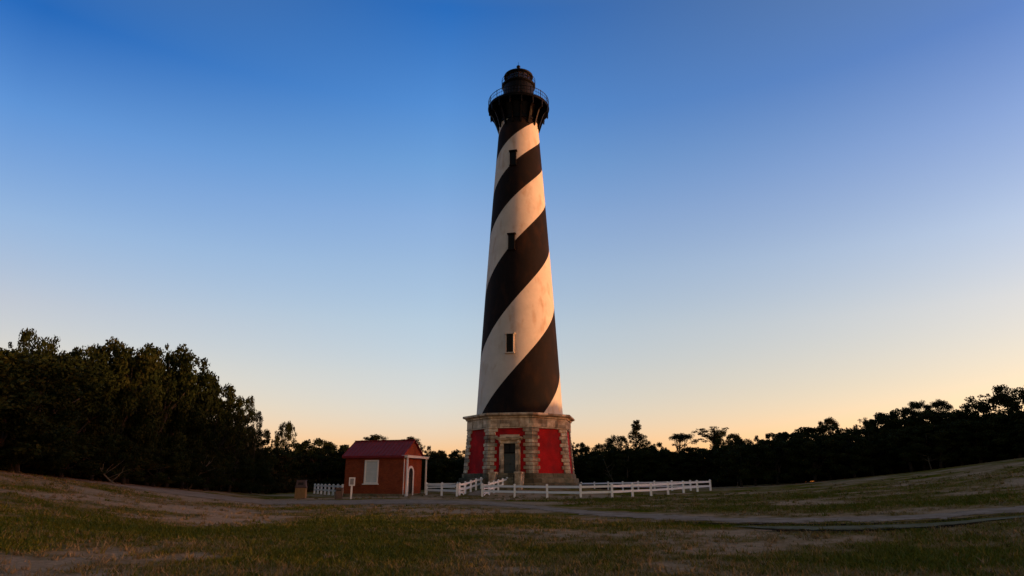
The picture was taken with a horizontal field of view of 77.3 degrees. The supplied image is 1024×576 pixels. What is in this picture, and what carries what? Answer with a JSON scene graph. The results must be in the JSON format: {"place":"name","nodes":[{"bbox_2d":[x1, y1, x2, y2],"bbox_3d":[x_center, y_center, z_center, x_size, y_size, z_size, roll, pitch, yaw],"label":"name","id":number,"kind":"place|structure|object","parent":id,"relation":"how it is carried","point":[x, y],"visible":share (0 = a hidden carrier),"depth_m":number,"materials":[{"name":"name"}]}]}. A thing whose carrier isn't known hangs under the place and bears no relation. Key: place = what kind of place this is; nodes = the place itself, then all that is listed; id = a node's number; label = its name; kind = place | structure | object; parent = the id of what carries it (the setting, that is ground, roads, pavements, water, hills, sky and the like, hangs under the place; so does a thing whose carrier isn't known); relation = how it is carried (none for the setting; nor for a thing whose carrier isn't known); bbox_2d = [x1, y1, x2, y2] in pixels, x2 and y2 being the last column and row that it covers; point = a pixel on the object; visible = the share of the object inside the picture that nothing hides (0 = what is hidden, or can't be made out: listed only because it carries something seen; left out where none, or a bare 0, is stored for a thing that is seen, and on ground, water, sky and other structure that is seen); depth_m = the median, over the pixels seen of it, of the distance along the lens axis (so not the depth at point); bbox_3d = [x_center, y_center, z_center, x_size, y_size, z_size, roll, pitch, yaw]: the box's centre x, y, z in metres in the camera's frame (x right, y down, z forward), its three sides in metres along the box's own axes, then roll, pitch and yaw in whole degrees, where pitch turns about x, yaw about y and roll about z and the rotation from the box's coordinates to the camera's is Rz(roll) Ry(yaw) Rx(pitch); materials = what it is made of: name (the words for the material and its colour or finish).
{"place":"outdoors","nodes":[
{"label":"outdoors","id":0,"kind":"place"},
{"bbox_2d":[0,458,1023,575],"bbox_3d":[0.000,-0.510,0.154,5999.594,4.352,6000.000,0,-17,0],"label":"ground","id":1,"kind":"structure","parent":0,"point":[37,562],"depth_m":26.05,"materials":[{"name":"green plant"}]},
{"bbox_2d":[0,347,49,455],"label":"oak tree","id":2,"kind":"object","parent":1,"relation":"on","point":[16,381],"visible":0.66,"depth_m":39.08,"materials":[{"name":"green plant"}]},
{"bbox_2d":[1,327,60,425],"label":"oak tree","id":3,"kind":"object","parent":1,"relation":"on","point":[26,337],"visible":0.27,"depth_m":46.77,"materials":[{"name":"green plant"}]},
{"bbox_2d":[0,348,64,458],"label":"oak tree","id":4,"kind":"object","parent":1,"relation":"on","point":[7,404],"visible":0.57,"depth_m":38.69,"materials":[{"name":"green plant"}]},
{"bbox_2d":[0,351,83,461],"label":"oak tree","id":5,"kind":"object","parent":1,"relation":"on","point":[32,419],"visible":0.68,"depth_m":40.68,"materials":[{"name":"green plant"}]},
{"bbox_2d":[1,354,105,471],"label":"oak tree","id":6,"kind":"object","parent":1,"relation":"on","point":[89,394],"visible":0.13,"depth_m":46.38,"materials":[{"name":"green plant"}]},
{"bbox_2d":[17,353,121,475],"bbox_3d":[-33.645,9.619,47.934,7.687,9.130,7.433,-14,-22,39],"label":"oak tree","id":7,"kind":"object","parent":1,"relation":"on","point":[106,411],"visible":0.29,"depth_m":48.17,"materials":[{"name":"green plant"}]},
{"bbox_2d":[59,345,122,444],"bbox_3d":[-34.546,9.822,50.835,5.614,10.829,4.944,-7,-18,21],"label":"oak tree","id":8,"kind":"object","parent":1,"relation":"on","point":[76,351],"visible":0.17,"depth_m":51.56,"materials":[{"name":"green plant"}]},
{"bbox_2d":[50,432,140,480],"bbox_3d":[-32.167,13.161,49.565,5.605,3.718,5.901,11,-20,-31],"label":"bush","id":9,"kind":"object","parent":1,"relation":"on","point":[130,447],"visible":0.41,"depth_m":48.76,"materials":[{"name":"green plant"}]},
{"bbox_2d":[77,343,135,437],"bbox_3d":[-33.955,10.108,52.372,6.103,11.390,5.956,-5,-18,17],"label":"oak tree","id":10,"kind":"object","parent":1,"relation":"on","point":[124,395],"visible":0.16,"depth_m":52.32,"materials":[{"name":"green plant"}]},
{"bbox_2d":[87,458,129,484],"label":"bare tree","id":11,"kind":"object","parent":1,"relation":"on","point":[112,482],"visible":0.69,"depth_m":47.77,"materials":[{"name":"brown plant"}]},
{"bbox_2d":[87,336,162,481],"bbox_3d":[-32.375,10.401,53.810,6.539,12.270,6.884,-2,-17,5],"label":"oak tree","id":12,"kind":"object","parent":1,"relation":"on","point":[150,388],"visible":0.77,"depth_m":53.15,"materials":[{"name":"green plant"}]},
{"bbox_2d":[98,444,179,484],"bbox_3d":[-31.351,14.416,52.193,5.497,3.323,6.672,-4,-17,12],"label":"oak tree","id":13,"kind":"object","parent":1,"relation":"on","point":[148,466],"visible":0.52,"depth_m":51.53,"materials":[{"name":"green plant"}]},
{"bbox_2d":[113,351,171,483],"bbox_3d":[-32.944,11.312,56.299,5.435,12.099,5.304,8,-19,-25],"label":"oak tree","id":14,"kind":"object","parent":1,"relation":"on","point":[134,381],"visible":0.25,"depth_m":56.41,"materials":[{"name":"green plant"}]},
{"bbox_2d":[123,343,199,485],"bbox_3d":[-32.607,11.490,57.755,6.955,13.194,6.607,11,-20,-32],"label":"oak tree","id":15,"kind":"object","parent":1,"relation":"on","point":[182,374],"visible":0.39,"depth_m":58.38,"materials":[{"name":"green plant"}]},
{"bbox_2d":[137,350,215,487],"bbox_3d":[-32.167,12.828,61.725,6.539,13.233,6.884,4,-17,-14],"label":"oak tree","id":16,"kind":"object","parent":1,"relation":"on","point":[199,416],"visible":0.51,"depth_m":61.44,"materials":[{"name":"green plant"}]},
{"bbox_2d":[172,371,229,488],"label":"oak tree","id":17,"kind":"object","parent":1,"relation":"on","point":[211,444],"visible":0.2,"depth_m":65.95,"materials":[{"name":"green plant"}]},
{"bbox_2d":[188,455,214,489],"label":"bare tree","id":18,"kind":"object","parent":1,"relation":"on","point":[202,469],"visible":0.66,"depth_m":60.51,"materials":[{"name":"brown plant"}]},
{"bbox_2d":[185,382,251,490],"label":"oak tree","id":19,"kind":"object","parent":1,"relation":"on","point":[230,435],"visible":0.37,"depth_m":69.39,"materials":[{"name":"green plant"}]},
{"bbox_2d":[210,403,255,452],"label":"oak tree","id":20,"kind":"object","parent":1,"relation":"on","point":[236,424],"visible":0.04,"depth_m":81.65,"materials":[{"name":"green plant"}]},
{"bbox_2d":[217,396,257,491],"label":"oak tree","id":21,"kind":"object","parent":1,"relation":"on","point":[243,443],"visible":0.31,"depth_m":75.76,"materials":[{"name":"green plant"}]},
{"bbox_2d":[233,396,257,492],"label":"cedar tree","id":22,"kind":"object","parent":1,"relation":"on","point":[252,420],"visible":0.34,"depth_m":78.23,"materials":[{"name":"green plant"}]},
{"bbox_2d":[233,417,265,450],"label":"oak tree","id":23,"kind":"object","parent":1,"relation":"on","point":[262,441],"visible":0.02,"depth_m":85.95,"materials":[{"name":"green plant"}]},
{"bbox_2d":[246,411,266,493],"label":"cedar tree","id":24,"kind":"object","parent":1,"relation":"on","point":[258,426],"visible":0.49,"depth_m":81.87,"materials":[{"name":"green plant"}]},
{"bbox_2d":[251,429,278,476],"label":"oak tree","id":25,"kind":"object","parent":1,"relation":"on","point":[266,437],"visible":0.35,"depth_m":84.89,"materials":[{"name":"green plant"}]},
{"bbox_2d":[274,421,297,451],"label":"oak tree","id":26,"kind":"object","parent":1,"relation":"on","point":[289,428],"visible":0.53,"depth_m":102.70,"materials":[{"name":"green plant"}]},
{"bbox_2d":[269,447,305,475],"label":"oak tree","id":27,"kind":"object","parent":1,"relation":"on","point":[296,463],"visible":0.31,"depth_m":94.63,"materials":[{"name":"green plant"}]},
{"bbox_2d":[281,450,311,474],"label":"oak tree","id":28,"kind":"object","parent":1,"relation":"on","point":[305,469],"visible":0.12,"depth_m":98.86,"materials":[{"name":"green plant"}]},
{"bbox_2d":[277,442,322,481],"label":"oak tree","id":29,"kind":"object","parent":1,"relation":"on","point":[310,449],"visible":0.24,"depth_m":102.15,"materials":[{"name":"green plant"}]},
{"bbox_2d":[294,480,307,498],"bbox_3d":[-20.166,19.270,61.197,1.040,1.740,1.040,2,-17,-8],"label":"litter bin","id":30,"kind":"object","parent":1,"relation":"on","point":[301,487],"visible":0.96,"depth_m":60.77,"materials":[{"name":"brown wood"}]},
{"bbox_2d":[295,438,339,473],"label":"oak tree","id":31,"kind":"object","parent":1,"relation":"on","point":[318,442],"visible":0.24,"depth_m":106.88,"materials":[{"name":"green plant"}]},
{"bbox_2d":[313,484,343,494],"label":"rail fence","id":32,"kind":"object","parent":1,"relation":"on","point":[328,486],"visible":0.84,"depth_m":77.46,"materials":[{"name":"white wood"}]},
{"bbox_2d":[322,444,348,478],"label":"oak tree","id":33,"kind":"object","parent":1,"relation":"on","point":[343,448],"visible":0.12,"depth_m":106.67,"materials":[{"name":"green plant"}]},
{"bbox_2d":[335,488,342,498],"bbox_3d":[-15.816,18.803,58.548,0.705,1.040,0.500,2,-17,-6],"label":"waste box","id":34,"kind":"object","parent":1,"relation":"on","point":[339,493],"visible":0.99,"depth_m":58.36,"materials":[{"name":"brown wood"}]},
{"bbox_2d":[349,477,354,498],"bbox_3d":[-14.655,18.340,58.460,0.540,1.990,0.151,1,-17,-4],"label":"notice board","id":35,"kind":"object","parent":1,"relation":"on","point":[351,481],"visible":0.97,"depth_m":58.53,"materials":[{"name":"white wood"}]},
{"bbox_2d":[363,434,388,439],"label":"pine tree","id":36,"kind":"object","parent":1,"relation":"on","point":[375,437],"visible":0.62,"depth_m":115.09,"materials":[{"name":"green plant"}]},
{"bbox_2d":[342,439,428,495],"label":"brick hut","id":37,"kind":"object","parent":1,"relation":"on","point":[383,467],"visible":0.95,"depth_m":68.31,"materials":[{"name":"brick"}]},
{"bbox_2d":[362,460,378,484],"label":"window","id":38,"kind":"structure","parent":37,"relation":"in","point":[371,468],"depth_m":68.03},
{"bbox_2d":[408,468,412,493],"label":"door","id":39,"kind":"structure","parent":37,"relation":"in","point":[410,471],"depth_m":68.40,"materials":[{"name":"black wood"}]},
{"bbox_2d":[403,436,420,446],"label":"pine tree","id":40,"kind":"object","parent":1,"relation":"on","point":[418,442],"visible":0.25,"depth_m":114.92,"materials":[{"name":"green plant"}]},
{"bbox_2d":[421,454,449,489],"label":"oak tree","id":41,"kind":"object","parent":1,"relation":"on","point":[428,469],"visible":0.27,"depth_m":103.53,"materials":[{"name":"green plant"}]},
{"bbox_2d":[423,450,453,470],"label":"oak tree","id":42,"kind":"object","parent":1,"relation":"on","point":[435,453],"visible":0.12,"depth_m":114.39,"materials":[{"name":"green plant"}]},
{"bbox_2d":[425,483,457,495],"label":"rail fence","id":43,"kind":"object","parent":1,"relation":"on","point":[441,489],"visible":0.91,"depth_m":65.24,"materials":[{"name":"white wood"}]},
{"bbox_2d":[458,484,464,494],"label":"gate","id":44,"kind":"structure","parent":43,"relation":"attached to","point":[459,485],"depth_m":63.64,"materials":[{"name":"white wood"}]},
{"bbox_2d":[421,457,462,488],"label":"oak tree","id":45,"kind":"object","parent":1,"relation":"on","point":[439,466],"visible":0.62,"depth_m":103.06,"materials":[{"name":"green plant"}]},
{"bbox_2d":[426,482,457,487],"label":"rail fence","id":46,"kind":"object","parent":1,"relation":"on","point":[440,483],"visible":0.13,"depth_m":95.80,"materials":[{"name":"white wood"}]},
{"bbox_2d":[431,458,464,484],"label":"oak tree","id":47,"kind":"object","parent":1,"relation":"on","point":[460,464],"visible":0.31,"depth_m":103.42,"materials":[{"name":"green plant"}]},
{"bbox_2d":[434,454,464,479],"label":"oak tree","id":48,"kind":"object","parent":1,"relation":"on","point":[445,455],"visible":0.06,"depth_m":114.10,"materials":[{"name":"green plant"}]},
{"bbox_2d":[448,449,464,470],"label":"oak tree","id":49,"kind":"object","parent":1,"relation":"on","point":[456,455],"visible":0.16,"depth_m":114.98,"materials":[{"name":"green plant"}]},
{"bbox_2d":[458,477,482,494],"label":"rail fence","id":50,"kind":"object","parent":1,"relation":"on","point":[475,481],"visible":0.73,"depth_m":68.21,"materials":[{"name":"white wood"}]},
{"bbox_2d":[467,490,480,494],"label":"footpath","id":51,"kind":"structure","parent":1,"relation":"on","point":[476,492],"depth_m":66.32,"materials":[{"name":"grey concrete"}]},
{"bbox_2d":[488,477,507,494],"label":"rail fence","id":52,"kind":"object","parent":1,"relation":"on","point":[498,481],"visible":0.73,"depth_m":67.40,"materials":[{"name":"white wood"}]},
{"bbox_2d":[0,414,1023,493],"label":"undergrowth","id":53,"kind":"object","parent":1,"relation":"on","point":[286,482],"visible":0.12,"depth_m":86.20,"materials":[{"name":"green plant"}]},
{"bbox_2d":[455,62,581,490],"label":"lighthouse","id":54,"kind":"object","parent":1,"relation":"on","point":[519,427],"visible":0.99,"depth_m":79.03,"materials":[{"name":"white paint"}]},
{"bbox_2d":[504,332,514,353],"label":"window","id":55,"kind":"structure","parent":54,"relation":"in","point":[509,348],"depth_m":77.52,"materials":[{"name":"black glass"}]},
{"bbox_2d":[504,453,514,472],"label":"door","id":56,"kind":"structure","parent":54,"relation":"in","point":[509,458],"depth_m":72.17,"materials":[{"name":"black metal"}]},
{"bbox_2d":[507,232,515,250],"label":"window","id":57,"kind":"structure","parent":54,"relation":"in","point":[511,236],"depth_m":82.16,"materials":[{"name":"black glass"}]},
{"bbox_2d":[509,149,516,165],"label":"window","id":58,"kind":"structure","parent":54,"relation":"in","point":[512,152],"depth_m":86.54,"materials":[{"name":"black glass"}]},
{"bbox_2d":[481,483,612,497],"bbox_3d":[2.653,18.775,58.800,13.574,1.631,1.622,-9,-19,27],"label":"rail fence","id":59,"kind":"object","parent":1,"relation":"on","point":[580,487],"visible":0.93,"depth_m":58.12,"materials":[{"name":"white wood"}]},
{"bbox_2d":[572,442,589,468],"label":"oak tree","id":60,"kind":"object","parent":1,"relation":"on","point":[582,450],"visible":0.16,"depth_m":112.67,"materials":[{"name":"green plant"}]},
{"bbox_2d":[573,455,598,482],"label":"oak tree","id":61,"kind":"object","parent":1,"relation":"on","point":[576,459],"visible":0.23,"depth_m":103.32,"materials":[{"name":"green plant"}]},
{"bbox_2d":[573,459,614,488],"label":"oak tree","id":62,"kind":"object","parent":1,"relation":"on","point":[581,470],"visible":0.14,"depth_m":103.34,"materials":[{"name":"green plant"}]},
{"bbox_2d":[573,455,620,488],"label":"oak tree","id":63,"kind":"object","parent":1,"relation":"on","point":[602,471],"visible":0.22,"depth_m":102.63,"materials":[{"name":"green plant"}]},
{"bbox_2d":[586,443,616,488],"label":"oak tree","id":64,"kind":"object","parent":1,"relation":"on","point":[600,447],"visible":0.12,"depth_m":108.89,"materials":[{"name":"green plant"}]},
{"bbox_2d":[576,450,631,488],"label":"oak tree","id":65,"kind":"object","parent":1,"relation":"on","point":[602,466],"visible":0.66,"depth_m":100.73,"materials":[{"name":"green plant"}]},
{"bbox_2d":[605,435,630,487],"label":"oak tree","id":66,"kind":"object","parent":1,"relation":"on","point":[620,439],"visible":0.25,"depth_m":111.24,"materials":[{"name":"green plant"}]},
{"bbox_2d":[602,448,649,488],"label":"oak tree","id":67,"kind":"object","parent":1,"relation":"on","point":[631,466],"visible":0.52,"depth_m":100.28,"materials":[{"name":"green plant"}]},
{"bbox_2d":[609,449,644,488],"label":"oak tree","id":68,"kind":"object","parent":1,"relation":"on","point":[632,478],"visible":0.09,"depth_m":103.85,"materials":[{"name":"green plant"}]},
{"bbox_2d":[608,449,662,488],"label":"oak tree","id":69,"kind":"object","parent":1,"relation":"on","point":[636,472],"visible":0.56,"depth_m":100.17,"materials":[{"name":"green plant"}]},
{"bbox_2d":[624,420,650,449],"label":"pine tree","id":70,"kind":"object","parent":1,"relation":"on","point":[636,436],"visible":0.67,"depth_m":110.90,"materials":[{"name":"green plant"}]},
{"bbox_2d":[580,480,703,490],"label":"rail fence","id":71,"kind":"object","parent":1,"relation":"on","point":[637,482],"visible":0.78,"depth_m":84.81,"materials":[{"name":"white wood"}]},
{"bbox_2d":[628,448,683,487],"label":"oak tree","id":72,"kind":"object","parent":1,"relation":"on","point":[656,468],"visible":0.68,"depth_m":99.68,"materials":[{"name":"green plant"}]},
{"bbox_2d":[645,442,669,487],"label":"oak tree","id":73,"kind":"object","parent":1,"relation":"on","point":[658,445],"visible":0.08,"depth_m":107.57,"materials":[{"name":"green plant"}]},
{"bbox_2d":[613,480,711,496],"bbox_3d":[16.683,20.634,65.826,1.354,1.876,24.921,-12,-20,34],"label":"rail fence","id":74,"kind":"object","parent":1,"relation":"on","point":[650,485],"visible":0.92,"depth_m":62.48,"materials":[{"name":"white wood"}]},
{"bbox_2d":[653,449,687,487],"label":"oak tree","id":75,"kind":"object","parent":1,"relation":"on","point":[663,462],"visible":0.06,"depth_m":103.94,"materials":[{"name":"green plant"}]},
{"bbox_2d":[668,433,698,451],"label":"pine tree","id":76,"kind":"object","parent":1,"relation":"on","point":[680,437],"visible":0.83,"depth_m":108.57,"materials":[{"name":"green plant"}]},
{"bbox_2d":[666,449,716,484],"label":"oak tree","id":77,"kind":"object","parent":1,"relation":"on","point":[683,452],"visible":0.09,"depth_m":102.88,"materials":[{"name":"green plant"}]},
{"bbox_2d":[668,446,725,484],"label":"oak tree","id":78,"kind":"object","parent":1,"relation":"on","point":[689,450],"visible":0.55,"depth_m":98.74,"materials":[{"name":"green plant"}]},
{"bbox_2d":[691,426,728,455],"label":"pine tree","id":79,"kind":"object","parent":1,"relation":"on","point":[707,436],"visible":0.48,"depth_m":105.89,"materials":[{"name":"green plant"}]},
{"bbox_2d":[708,431,732,453],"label":"oak tree","id":80,"kind":"object","parent":1,"relation":"on","point":[723,433],"visible":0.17,"depth_m":105.85,"materials":[{"name":"green plant"}]},
{"bbox_2d":[710,433,749,485],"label":"oak tree","id":81,"kind":"object","parent":1,"relation":"on","point":[733,437],"visible":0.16,"depth_m":100.82,"materials":[{"name":"green plant"}]},
{"bbox_2d":[726,438,753,484],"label":"oak tree","id":82,"kind":"object","parent":1,"relation":"on","point":[739,441],"visible":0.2,"depth_m":98.73,"materials":[{"name":"green plant"}]},
{"bbox_2d":[750,435,761,484],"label":"cedar tree","id":83,"kind":"object","parent":1,"relation":"on","point":[755,439],"visible":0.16,"depth_m":98.40,"materials":[{"name":"green plant"}]},
{"bbox_2d":[746,432,811,477],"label":"oak tree","id":84,"kind":"object","parent":1,"relation":"on","point":[772,435],"visible":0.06,"depth_m":93.72,"materials":[{"name":"green plant"}]},
{"bbox_2d":[770,427,826,481],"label":"oak tree","id":85,"kind":"object","parent":1,"relation":"on","point":[792,434],"visible":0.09,"depth_m":91.95,"materials":[{"name":"green plant"}]},
{"bbox_2d":[782,424,854,479],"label":"oak tree","id":86,"kind":"object","parent":1,"relation":"on","point":[822,429],"visible":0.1,"depth_m":90.51,"materials":[{"name":"green plant"}]},
{"bbox_2d":[818,417,838,435],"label":"pine tree","id":87,"kind":"object","parent":1,"relation":"on","point":[829,421],"visible":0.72,"depth_m":93.17,"materials":[{"name":"green plant"}]},
{"bbox_2d":[646,512,1023,525],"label":"road edge","id":88,"kind":"object","parent":1,"relation":"on","point":[836,524],"visible":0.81,"depth_m":21.95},
{"bbox_2d":[819,427,859,469],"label":"oak tree","id":89,"kind":"object","parent":1,"relation":"on","point":[838,431],"visible":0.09,"depth_m":88.90,"materials":[{"name":"green plant"}]},
{"bbox_2d":[857,420,897,473],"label":"oak tree","id":90,"kind":"object","parent":1,"relation":"on","point":[862,429],"visible":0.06,"depth_m":85.83,"materials":[{"name":"green plant"}]},
{"bbox_2d":[863,412,908,466],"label":"oak tree","id":91,"kind":"object","parent":1,"relation":"on","point":[882,416],"visible":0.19,"depth_m":83.86,"materials":[{"name":"green plant"}]},
{"bbox_2d":[867,407,934,465],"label":"oak tree","id":92,"kind":"object","parent":1,"relation":"on","point":[913,413],"visible":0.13,"depth_m":83.50,"materials":[{"name":"green plant"}]},
{"bbox_2d":[879,409,953,469],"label":"oak tree","id":93,"kind":"object","parent":1,"relation":"on","point":[925,414],"visible":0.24,"depth_m":80.54,"materials":[{"name":"green plant"}]},
{"bbox_2d":[903,400,932,411],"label":"pine tree","id":94,"kind":"object","parent":1,"relation":"on","point":[914,405],"visible":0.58,"depth_m":85.38,"materials":[{"name":"green plant"}]},
{"bbox_2d":[904,410,968,467],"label":"oak tree","id":95,"kind":"object","parent":1,"relation":"on","point":[946,415],"visible":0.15,"depth_m":78.56,"materials":[{"name":"green plant"}]},
{"bbox_2d":[923,399,953,412],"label":"pine tree","id":96,"kind":"object","parent":1,"relation":"on","point":[943,404],"visible":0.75,"depth_m":83.68,"materials":[{"name":"green plant"}]},
{"bbox_2d":[917,409,993,464],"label":"oak tree","id":97,"kind":"object","parent":1,"relation":"on","point":[960,412],"visible":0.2,"depth_m":77.76,"materials":[{"name":"green plant"}]},
{"bbox_2d":[956,394,1023,459],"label":"oak tree","id":98,"kind":"object","parent":1,"relation":"on","point":[979,405],"visible":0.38,"depth_m":77.07,"materials":[{"name":"green plant"}]},
{"bbox_2d":[983,384,1023,457],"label":"oak tree","id":99,"kind":"object","parent":1,"relation":"on","point":[999,391],"visible":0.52,"depth_m":75.08,"materials":[{"name":"green plant"}]},
{"bbox_2d":[0,0,1023,481],"label":"sky","id":100,"kind":"structure","parent":0,"point":[763,217],"materials":[{"name":"blue"}]},
{"bbox_2d":[40,474,1023,522],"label":"path","id":101,"kind":"structure","parent":0,"point":[643,515],"depth_m":33.95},
{"bbox_2d":[737,515,1023,529],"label":"road","id":102,"kind":"structure","parent":0,"point":[860,527],"depth_m":20.32,"materials":[{"name":"grey asphalt"}]},
{"bbox_2d":[745,517,1023,531],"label":"road kerb","id":103,"kind":"structure","parent":102,"relation":"on","point":[944,526],"depth_m":19.20,"materials":[{"name":"grey concrete"}]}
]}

